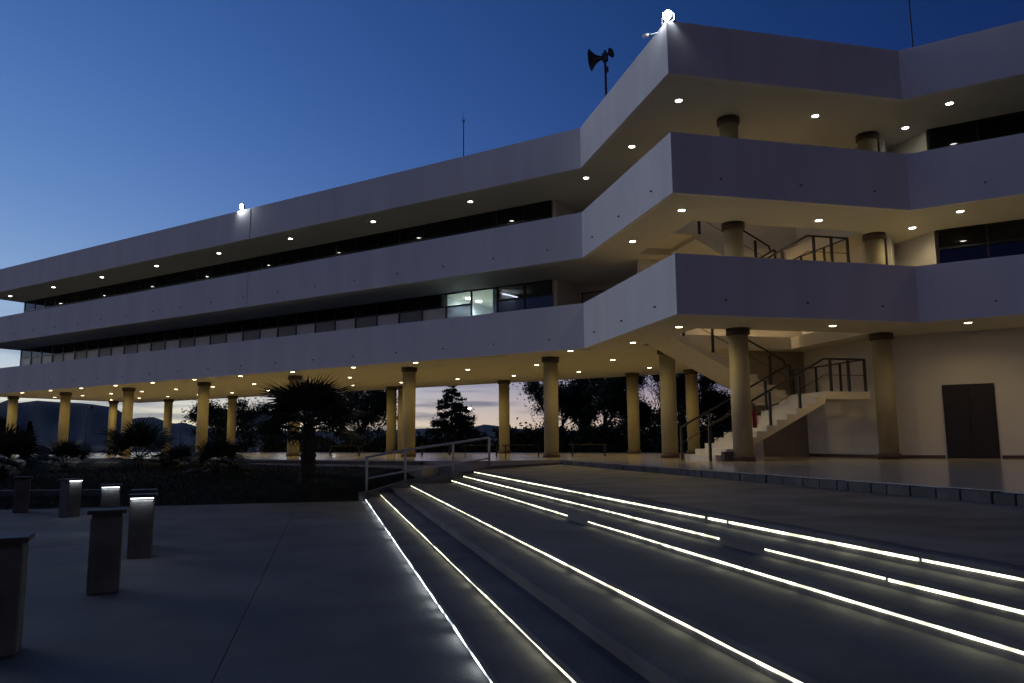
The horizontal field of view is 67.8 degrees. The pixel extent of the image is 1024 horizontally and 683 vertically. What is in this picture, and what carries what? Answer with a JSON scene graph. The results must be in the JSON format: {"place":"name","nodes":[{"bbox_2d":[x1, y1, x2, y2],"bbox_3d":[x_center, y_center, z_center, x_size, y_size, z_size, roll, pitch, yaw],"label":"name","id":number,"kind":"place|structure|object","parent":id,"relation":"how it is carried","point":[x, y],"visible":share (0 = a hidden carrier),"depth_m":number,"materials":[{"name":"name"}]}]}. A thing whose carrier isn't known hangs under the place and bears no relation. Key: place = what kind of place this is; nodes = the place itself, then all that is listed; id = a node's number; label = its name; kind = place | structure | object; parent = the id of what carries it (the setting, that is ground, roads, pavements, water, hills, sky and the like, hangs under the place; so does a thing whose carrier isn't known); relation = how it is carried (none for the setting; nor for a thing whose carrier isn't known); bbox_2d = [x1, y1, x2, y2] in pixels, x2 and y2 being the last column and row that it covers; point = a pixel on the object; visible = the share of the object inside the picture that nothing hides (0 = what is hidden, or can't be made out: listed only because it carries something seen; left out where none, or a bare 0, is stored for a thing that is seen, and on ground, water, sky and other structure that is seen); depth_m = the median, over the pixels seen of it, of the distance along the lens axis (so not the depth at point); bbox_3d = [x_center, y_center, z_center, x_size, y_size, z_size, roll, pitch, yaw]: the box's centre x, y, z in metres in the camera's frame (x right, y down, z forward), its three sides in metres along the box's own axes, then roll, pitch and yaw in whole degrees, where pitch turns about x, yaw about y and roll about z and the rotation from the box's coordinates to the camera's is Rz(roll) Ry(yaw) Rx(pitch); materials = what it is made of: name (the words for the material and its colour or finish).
{"place":"outdoors","nodes":[
{"label":"outdoors","id":0,"kind":"place"},
{"bbox_2d":[0,400,259,445],"bbox_3d":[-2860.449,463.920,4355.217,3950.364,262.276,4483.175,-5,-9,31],"label":"mountain ridge","id":1,"kind":"structure","parent":0,"point":[43,416],"depth_m":3993.86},
{"bbox_2d":[0,461,420,509],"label":"lawn","id":2,"kind":"structure","parent":0,"point":[371,473],"depth_m":23.29,"materials":[{"name":"plant"}]},
{"bbox_2d":[0,419,54,478],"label":"fan palm","id":3,"kind":"object","parent":2,"relation":"on","point":[21,444],"visible":0.98,"depth_m":26.50,"materials":[{"name":"green plant"}]},
{"bbox_2d":[0,489,100,497],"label":"garden wall","id":4,"kind":"structure","parent":2,"relation":"on","point":[46,493],"depth_m":21.88,"materials":[{"name":"concrete"}]},
{"bbox_2d":[23,437,104,471],"bbox_3d":[-17.254,4.409,29.303,2.974,1.557,3.023,-5,-9,31],"label":"shrub","id":5,"kind":"object","parent":2,"relation":"on","point":[76,450],"visible":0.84,"depth_m":29.26,"materials":[{"name":"green plant"}]},
{"bbox_2d":[86,417,182,469],"bbox_3d":[-14.330,3.893,29.166,3.409,2.233,3.753,-5,-9,31],"label":"fan palm","id":6,"kind":"object","parent":2,"relation":"on","point":[139,436],"visible":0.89,"depth_m":28.98,"materials":[{"name":"green plant"}]},
{"bbox_2d":[150,441,203,469],"bbox_3d":[-12.009,4.204,27.639,2.310,1.368,2.056,1,-8,-9],"label":"bush","id":7,"kind":"object","parent":2,"relation":"on","point":[177,452],"visible":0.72,"depth_m":27.46,"materials":[{"name":"green plant"}]},
{"bbox_2d":[182,432,252,476],"bbox_3d":[-9.906,3.906,25.705,2.510,1.766,2.718,2,-8,-20],"label":"fan palm","id":8,"kind":"object","parent":2,"relation":"on","point":[222,448],"visible":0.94,"depth_m":25.44,"materials":[{"name":"green plant"}]},
{"bbox_2d":[243,371,372,483],"bbox_3d":[-6.097,2.511,22.692,3.842,3.368,3.978,-5,-9,31],"label":"fan palm","id":9,"kind":"object","parent":2,"relation":"on","point":[312,403],"visible":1,"depth_m":22.22,"materials":[{"name":"green plant"}]},
{"bbox_2d":[7,458,438,477],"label":"garden path","id":10,"kind":"structure","parent":0,"point":[410,466],"depth_m":25.07,"materials":[{"name":"concrete"}]},
{"bbox_2d":[0,501,488,682],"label":"plaza","id":11,"kind":"structure","parent":0,"point":[316,592],"depth_m":7.90,"materials":[{"name":"concrete"}]},
{"bbox_2d":[0,532,34,656],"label":"bollard light","id":12,"kind":"object","parent":11,"relation":"on","point":[14,549],"visible":1,"depth_m":6.14,"materials":[{"name":"concrete"}]},
{"bbox_2d":[12,476,32,512],"bbox_3d":[-12.439,3.878,19.356,0.400,0.884,0.400,4,-9,-28],"label":"bollard light","id":13,"kind":"object","parent":11,"relation":"on","point":[21,496],"visible":1,"depth_m":19.22,"materials":[{"name":"concrete"}]},
{"bbox_2d":[58,478,84,516],"bbox_3d":[-10.444,3.688,18.031,0.400,0.884,0.400,-4,-8,24],"label":"bollard light","id":14,"kind":"object","parent":11,"relation":"on","point":[70,497],"visible":1,"depth_m":17.91,"materials":[{"name":"concrete"}]},
{"bbox_2d":[86,507,126,594],"bbox_3d":[-4.702,2.411,8.824,0.400,0.930,0.400,3,-8,-25],"label":"bollard light","id":15,"kind":"object","parent":11,"relation":"on","point":[105,552],"visible":1,"depth_m":8.68,"materials":[{"name":"concrete"}]},
{"bbox_2d":[99,483,122,507],"bbox_3d":[-7.968,3.281,15.113,0.400,0.893,0.400,3,-8,-25],"label":"bollard light","id":16,"kind":"object","parent":11,"relation":"on","point":[110,495],"visible":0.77,"depth_m":14.99,"materials":[{"name":"concrete"}]},
{"bbox_2d":[127,493,157,558],"bbox_3d":[-5.581,2.767,11.483,0.400,0.930,0.400,3,-8,-22],"label":"bollard light","id":17,"kind":"object","parent":11,"relation":"on","point":[141,525],"visible":1,"depth_m":11.33,"materials":[{"name":"concrete"}]},
{"bbox_2d":[358,462,560,500],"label":"step curb","id":18,"kind":"structure","parent":11,"relation":"on","point":[444,478],"depth_m":22.51,"materials":[{"name":"concrete"}]},
{"bbox_2d":[365,437,489,490],"bbox_3d":[-2.475,3.630,22.698,3.742,1.556,0.071,1,-8,-13],"label":"handrail","id":19,"kind":"object","parent":18,"relation":"on","point":[405,457],"visible":1,"depth_m":22.65,"materials":[{"name":"grey metal"}]},
{"bbox_2d":[365,470,1023,682],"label":"plaza steps","id":20,"kind":"structure","parent":11,"relation":"on","point":[523,580],"depth_m":5.92,"materials":[{"name":"concrete"}]},
{"bbox_2d":[36,442,678,501],"bbox_3d":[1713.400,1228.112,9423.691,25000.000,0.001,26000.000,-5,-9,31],"label":"ground","id":21,"kind":"structure","parent":0,"point":[257,448],"depth_m":407.42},
{"bbox_2d":[181,399,240,451],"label":"leafy tree","id":22,"kind":"object","parent":21,"relation":"on","point":[192,414],"visible":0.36,"depth_m":66.53,"materials":[{"name":"green plant"}]},
{"bbox_2d":[208,397,272,451],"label":"leafy tree","id":23,"kind":"object","parent":21,"relation":"on","point":[244,412],"visible":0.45,"depth_m":61.45,"materials":[{"name":"green plant"}]},
{"bbox_2d":[316,390,397,443],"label":"leafy tree","id":24,"kind":"object","parent":21,"relation":"on","point":[375,401],"visible":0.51,"depth_m":57.03,"materials":[{"name":"green plant"}]},
{"bbox_2d":[422,386,485,444],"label":"conifer tree","id":25,"kind":"object","parent":21,"relation":"on","point":[461,422],"visible":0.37,"depth_m":58.95,"materials":[{"name":"green plant"}]},
{"bbox_2d":[252,410,731,452],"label":"hedge","id":26,"kind":"object","parent":21,"relation":"on","point":[611,436],"visible":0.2,"depth_m":47.29,"materials":[{"name":"green plant"}]},
{"bbox_2d":[509,379,595,441],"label":"leafy tree","id":27,"kind":"object","parent":21,"relation":"on","point":[569,401],"visible":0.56,"depth_m":56.70,"materials":[{"name":"green plant"}]},
{"bbox_2d":[559,402,602,437],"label":"leafy tree","id":28,"kind":"object","parent":21,"relation":"on","point":[584,418],"visible":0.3,"depth_m":60.60,"materials":[{"name":"green plant"}]},
{"bbox_2d":[565,375,653,443],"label":"leafy tree","id":29,"kind":"object","parent":21,"relation":"on","point":[607,393],"visible":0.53,"depth_m":52.55,"materials":[{"name":"green plant"}]},
{"bbox_2d":[613,392,660,441],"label":"leafy tree","id":30,"kind":"object","parent":21,"relation":"on","point":[645,408],"visible":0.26,"depth_m":54.65,"materials":[{"name":"green plant"}]},
{"bbox_2d":[639,373,719,446],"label":"leafy tree","id":31,"kind":"object","parent":21,"relation":"on","point":[705,383],"visible":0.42,"depth_m":48.23,"materials":[{"name":"green plant"}]},
{"bbox_2d":[699,385,730,432],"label":"leafy tree","id":32,"kind":"object","parent":21,"relation":"on","point":[715,398],"visible":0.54,"depth_m":49.50,"materials":[{"name":"green plant"}]},
{"bbox_2d":[717,408,731,431],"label":"leafy tree","id":33,"kind":"object","parent":21,"relation":"on","point":[726,423],"visible":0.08,"depth_m":47.20,"materials":[{"name":"green plant"}]},
{"bbox_2d":[133,417,648,442],"bbox_3d":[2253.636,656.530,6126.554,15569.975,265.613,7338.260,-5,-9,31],"label":"mountain ridge","id":34,"kind":"structure","parent":0,"point":[177,428],"depth_m":7254.59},
{"bbox_2d":[0,0,1023,430],"label":"sky","id":35,"kind":"structure","parent":0,"point":[120,119],"materials":[{"name":"blue"}]},
{"bbox_2d":[1,452,1023,506],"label":"portico floor","id":36,"kind":"structure","parent":0,"point":[994,481],"depth_m":15.58,"materials":[{"name":"concrete"}]},
{"bbox_2d":[0,20,1023,460],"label":"office building","id":37,"kind":"structure","parent":36,"relation":"on","point":[546,264],"depth_m":24.61,"materials":[{"name":"white paint"}]},
{"bbox_2d":[20,348,30,365],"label":"window","id":38,"kind":"structure","parent":37,"relation":"in","point":[25,354],"depth_m":49.10,"materials":[{"name":"glass"}]},
{"bbox_2d":[30,347,41,364],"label":"window","id":39,"kind":"structure","parent":37,"relation":"in","point":[35,357],"depth_m":48.44,"materials":[{"name":"glass"}]},
{"bbox_2d":[40,346,51,363],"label":"window","id":40,"kind":"structure","parent":37,"relation":"in","point":[46,352],"depth_m":47.79,"materials":[{"name":"glass"}]},
{"bbox_2d":[51,344,62,361],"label":"window","id":41,"kind":"structure","parent":37,"relation":"in","point":[57,350],"depth_m":47.15,"materials":[{"name":"glass"}]},
{"bbox_2d":[55,294,66,306],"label":"window","id":42,"kind":"structure","parent":37,"relation":"in","point":[61,300],"depth_m":47.56,"materials":[{"name":"glass"}]},
{"bbox_2d":[62,343,74,360],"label":"window","id":43,"kind":"structure","parent":37,"relation":"in","point":[68,349],"depth_m":46.48,"materials":[{"name":"glass"}]},
{"bbox_2d":[66,292,77,304],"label":"window","id":44,"kind":"structure","parent":37,"relation":"in","point":[72,298],"depth_m":46.92,"materials":[{"name":"glass"}]},
{"bbox_2d":[74,341,86,359],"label":"window","id":45,"kind":"structure","parent":37,"relation":"in","point":[80,347],"depth_m":45.83,"materials":[{"name":"glass"}]},
{"bbox_2d":[78,289,89,302],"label":"window","id":46,"kind":"structure","parent":37,"relation":"in","point":[83,296],"depth_m":46.26,"materials":[{"name":"glass"}]},
{"bbox_2d":[86,339,98,357],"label":"window","id":47,"kind":"structure","parent":37,"relation":"in","point":[91,346],"depth_m":45.17,"materials":[{"name":"glass"}]},
{"bbox_2d":[89,287,101,300],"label":"window","id":48,"kind":"structure","parent":37,"relation":"in","point":[96,293],"depth_m":45.59,"materials":[{"name":"glass"}]},
{"bbox_2d":[98,338,110,356],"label":"window","id":49,"kind":"structure","parent":37,"relation":"in","point":[104,347],"depth_m":44.53,"materials":[{"name":"glass"}]},
{"bbox_2d":[101,284,114,298],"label":"window","id":50,"kind":"structure","parent":37,"relation":"in","point":[107,291],"depth_m":44.95,"materials":[{"name":"glass"}]},
{"bbox_2d":[110,336,123,355],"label":"window","id":51,"kind":"structure","parent":37,"relation":"in","point":[117,343],"depth_m":43.87,"materials":[{"name":"glass"}]},
{"bbox_2d":[114,282,126,295],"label":"window","id":52,"kind":"structure","parent":37,"relation":"in","point":[119,289],"depth_m":44.30,"materials":[{"name":"glass"}]},
{"bbox_2d":[123,334,136,353],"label":"window","id":53,"kind":"structure","parent":37,"relation":"in","point":[130,342],"depth_m":43.22,"materials":[{"name":"glass"}]},
{"bbox_2d":[127,279,140,293],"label":"window","id":54,"kind":"structure","parent":37,"relation":"in","point":[132,286],"depth_m":43.64,"materials":[{"name":"glass"}]},
{"bbox_2d":[136,333,150,352],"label":"window","id":55,"kind":"structure","parent":37,"relation":"in","point":[143,340],"depth_m":42.56,"materials":[{"name":"glass"}]},
{"bbox_2d":[140,277,153,291],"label":"window","id":56,"kind":"structure","parent":37,"relation":"in","point":[146,284],"depth_m":43.00,"materials":[{"name":"glass"}]},
{"bbox_2d":[150,331,164,350],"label":"window","id":57,"kind":"structure","parent":37,"relation":"in","point":[157,338],"depth_m":41.91,"materials":[{"name":"glass"}]},
{"bbox_2d":[153,274,167,288],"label":"window","id":58,"kind":"structure","parent":37,"relation":"in","point":[161,281],"depth_m":42.33,"materials":[{"name":"glass"}]},
{"bbox_2d":[164,329,179,349],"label":"window","id":59,"kind":"structure","parent":37,"relation":"in","point":[171,336],"depth_m":41.26,"materials":[{"name":"glass"}]},
{"bbox_2d":[167,271,181,286],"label":"window","id":60,"kind":"structure","parent":37,"relation":"in","point":[174,279],"depth_m":41.69,"materials":[{"name":"glass"}]},
{"bbox_2d":[179,327,194,347],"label":"window","id":61,"kind":"structure","parent":37,"relation":"in","point":[186,335],"depth_m":40.60,"materials":[{"name":"glass"}]},
{"bbox_2d":[182,269,196,283],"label":"window","id":62,"kind":"structure","parent":37,"relation":"in","point":[188,276],"depth_m":41.04,"materials":[{"name":"glass"}]},
{"bbox_2d":[194,325,209,345],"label":"window","id":63,"kind":"structure","parent":37,"relation":"in","point":[201,334],"depth_m":39.95,"materials":[{"name":"glass"}]},
{"bbox_2d":[197,265,212,280],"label":"window","id":64,"kind":"structure","parent":37,"relation":"in","point":[204,273],"depth_m":40.38,"materials":[{"name":"glass"}]},
{"bbox_2d":[209,323,225,344],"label":"window","id":65,"kind":"structure","parent":37,"relation":"in","point":[217,332],"depth_m":39.30,"materials":[{"name":"glass"}]},
{"bbox_2d":[212,262,228,278],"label":"window","id":66,"kind":"structure","parent":37,"relation":"in","point":[220,270],"depth_m":39.74,"materials":[{"name":"glass"}]},
{"bbox_2d":[225,320,242,342],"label":"window","id":67,"kind":"structure","parent":37,"relation":"in","point":[233,330],"depth_m":38.65,"materials":[{"name":"glass"}]},
{"bbox_2d":[228,259,244,275],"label":"window","id":68,"kind":"structure","parent":37,"relation":"in","point":[235,267],"depth_m":39.08,"materials":[{"name":"glass"}]},
{"bbox_2d":[242,318,259,340],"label":"window","id":69,"kind":"structure","parent":37,"relation":"in","point":[250,328],"depth_m":37.99,"materials":[{"name":"glass"}]},
{"bbox_2d":[244,256,261,272],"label":"window","id":70,"kind":"structure","parent":37,"relation":"in","point":[251,264],"depth_m":38.41,"materials":[{"name":"glass"}]},
{"bbox_2d":[259,316,276,338],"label":"window","id":71,"kind":"structure","parent":37,"relation":"in","point":[268,325],"depth_m":37.35,"materials":[{"name":"glass"}]},
{"bbox_2d":[261,253,279,269],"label":"window","id":72,"kind":"structure","parent":37,"relation":"in","point":[271,260],"depth_m":37.78,"materials":[{"name":"glass"}]},
{"bbox_2d":[277,313,295,336],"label":"window","id":73,"kind":"structure","parent":37,"relation":"in","point":[285,323],"depth_m":36.69,"materials":[{"name":"glass"}]},
{"bbox_2d":[279,249,297,266],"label":"window","id":74,"kind":"structure","parent":37,"relation":"in","point":[287,257],"depth_m":37.12,"materials":[{"name":"glass"}]},
{"bbox_2d":[295,311,314,334],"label":"window","id":75,"kind":"structure","parent":37,"relation":"in","point":[305,321],"depth_m":36.03,"materials":[{"name":"glass"}]},
{"bbox_2d":[297,245,316,262],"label":"window","id":76,"kind":"structure","parent":37,"relation":"in","point":[306,254],"depth_m":36.47,"materials":[{"name":"glass"}]},
{"bbox_2d":[314,308,334,332],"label":"window","id":77,"kind":"structure","parent":37,"relation":"in","point":[324,319],"depth_m":35.38,"materials":[{"name":"glass"}]},
{"bbox_2d":[316,242,335,259],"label":"window","id":78,"kind":"structure","parent":37,"relation":"in","point":[327,250],"depth_m":35.81,"materials":[{"name":"glass"}]},
{"bbox_2d":[334,306,354,330],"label":"window","id":79,"kind":"structure","parent":37,"relation":"in","point":[344,317],"depth_m":34.73,"materials":[{"name":"glass"}]},
{"bbox_2d":[336,238,355,255],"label":"window","id":80,"kind":"structure","parent":37,"relation":"in","point":[344,247],"depth_m":35.16,"materials":[{"name":"glass"}]},
{"bbox_2d":[355,303,375,327],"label":"window","id":81,"kind":"structure","parent":37,"relation":"in","point":[365,314],"depth_m":34.07,"materials":[{"name":"glass"}]},
{"bbox_2d":[356,234,376,252],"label":"window","id":82,"kind":"structure","parent":37,"relation":"in","point":[369,242],"depth_m":34.51,"materials":[{"name":"glass"}]},
{"bbox_2d":[376,300,397,325],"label":"window","id":83,"kind":"structure","parent":37,"relation":"in","point":[386,312],"depth_m":33.43,"materials":[{"name":"glass"}]},
{"bbox_2d":[377,229,398,248],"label":"window","id":84,"kind":"structure","parent":37,"relation":"in","point":[390,238],"depth_m":33.86,"materials":[{"name":"glass"}]},
{"bbox_2d":[398,297,420,323],"bbox_3d":[-4.364,-0.530,32.660,1.262,2.670,0.080,-5,-9,31],"label":"window","id":85,"kind":"structure","parent":37,"relation":"in","point":[409,310],"depth_m":32.78,"materials":[{"name":"glass"}]},
{"bbox_2d":[399,225,421,244],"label":"window","id":86,"kind":"structure","parent":37,"relation":"in","point":[411,234],"depth_m":33.20,"materials":[{"name":"glass"}]},
{"bbox_2d":[421,294,444,320],"bbox_3d":[-3.288,-0.623,32.008,1.262,2.670,0.080,-5,-9,31],"label":"window","id":87,"kind":"structure","parent":37,"relation":"in","point":[433,306],"depth_m":32.13,"materials":[{"name":"glass"}]},
{"bbox_2d":[422,220,445,240],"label":"window","id":88,"kind":"structure","parent":37,"relation":"in","point":[434,230],"depth_m":32.54,"materials":[{"name":"glass"}]},
{"bbox_2d":[445,290,469,317],"bbox_3d":[-2.212,-0.717,31.356,1.262,2.670,0.080,-5,-9,31],"label":"window","id":89,"kind":"structure","parent":37,"relation":"in","point":[461,310],"depth_m":31.47,"materials":[{"name":"glass"}]},
{"bbox_2d":[446,216,469,236],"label":"window","id":90,"kind":"structure","parent":37,"relation":"in","point":[461,225],"depth_m":31.89,"materials":[{"name":"glass"}]},
{"bbox_2d":[470,211,495,231],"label":"window","id":91,"kind":"structure","parent":37,"relation":"in","point":[483,221],"depth_m":31.24,"materials":[{"name":"glass"}]},
{"bbox_2d":[496,205,522,227],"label":"window","id":92,"kind":"structure","parent":37,"relation":"in","point":[514,215],"depth_m":30.59,"materials":[{"name":"glass"}]},
{"bbox_2d":[496,283,523,312],"bbox_3d":[-0.059,-0.905,30.052,1.262,2.670,0.080,-5,-9,31],"label":"window","id":93,"kind":"structure","parent":37,"relation":"in","point":[509,297],"depth_m":30.16,"materials":[{"name":"glass"}]},
{"bbox_2d":[523,200,551,222],"bbox_3d":[0.994,-4.082,29.805,1.262,2.750,0.080,-5,-9,31],"label":"window","id":94,"kind":"structure","parent":37,"relation":"in","point":[540,210],"depth_m":29.92,"materials":[{"name":"glass"}]},
{"bbox_2d":[523,280,552,309],"bbox_3d":[1.017,-0.999,29.400,1.262,2.670,0.080,-5,-9,31],"label":"window","id":95,"kind":"structure","parent":37,"relation":"in","point":[539,294],"depth_m":29.50,"materials":[{"name":"glass"}]},
{"bbox_2d":[581,290,605,302],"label":"window","id":96,"kind":"structure","parent":37,"relation":"in","point":[586,296],"depth_m":30.36,"materials":[{"name":"glass"}]},
{"bbox_2d":[588,48,613,95],"bbox_3d":[3.204,-8.456,27.319,0.923,4.442,0.771,-5,-9,31],"label":"horn loudspeaker","id":97,"kind":"object","parent":37,"relation":"on","point":[594,59],"visible":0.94,"depth_m":27.48,"materials":[{"name":"black metal"}]},
{"bbox_2d":[661,10,675,24],"bbox_3d":[4.037,-8.409,19.743,0.380,0.340,0.160,-7,-10,43],"label":"floodlight","id":98,"kind":"object","parent":37,"relation":"on","point":[668,15],"visible":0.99,"depth_m":19.68,"materials":[{"name":"white metal"}]},
{"bbox_2d":[649,221,849,262],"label":"staircase","id":99,"kind":"structure","parent":37,"relation":"on","point":[685,240],"depth_m":23.93,"materials":[{"name":"concrete"}]},
{"bbox_2d":[927,120,976,149],"bbox_3d":[13.160,-5.113,22.666,1.262,2.750,0.080,-5,-9,31],"label":"window","id":100,"kind":"structure","parent":37,"relation":"in","point":[965,132],"depth_m":22.79,"materials":[{"name":"glass"}]},
{"bbox_2d":[935,224,987,263],"bbox_3d":[13.183,-2.029,22.260,1.262,2.670,0.080,-5,-9,31],"label":"window","id":101,"kind":"structure","parent":37,"relation":"in","point":[965,243],"depth_m":22.36,"materials":[{"name":"glass"}]},
{"bbox_2d":[942,383,1000,457],"bbox_3d":[13.109,2.268,21.802,1.290,2.110,0.131,-5,-9,31],"label":"door","id":102,"kind":"structure","parent":37,"relation":"in","point":[970,414],"depth_m":21.79,"materials":[{"name":"brown wood"}]},
{"bbox_2d":[976,111,1023,140],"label":"window","id":103,"kind":"structure","parent":37,"relation":"in","point":[1012,123],"depth_m":22.16,"materials":[{"name":"glass"}]},
{"bbox_2d":[985,219,1023,257],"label":"window","id":104,"kind":"structure","parent":37,"relation":"in","point":[1005,238],"depth_m":21.80,"materials":[{"name":"glass"}]},
{"bbox_2d":[753,440,763,459],"bbox_3d":[6.481,3.067,22.125,0.950,0.730,1.400,1,-8,-13],"label":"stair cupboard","id":105,"kind":"object","parent":36,"relation":"on","point":[758,451],"depth_m":21.51,"materials":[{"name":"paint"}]},
{"bbox_2d":[648,328,870,460],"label":"staircase","id":106,"kind":"structure","parent":36,"relation":"on","point":[781,410],"depth_m":22.83,"materials":[{"name":"concrete"}]},
{"bbox_2d":[481,464,1023,566],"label":"plaza","id":107,"kind":"structure","parent":0,"point":[989,532],"depth_m":8.50,"materials":[{"name":"concrete"}]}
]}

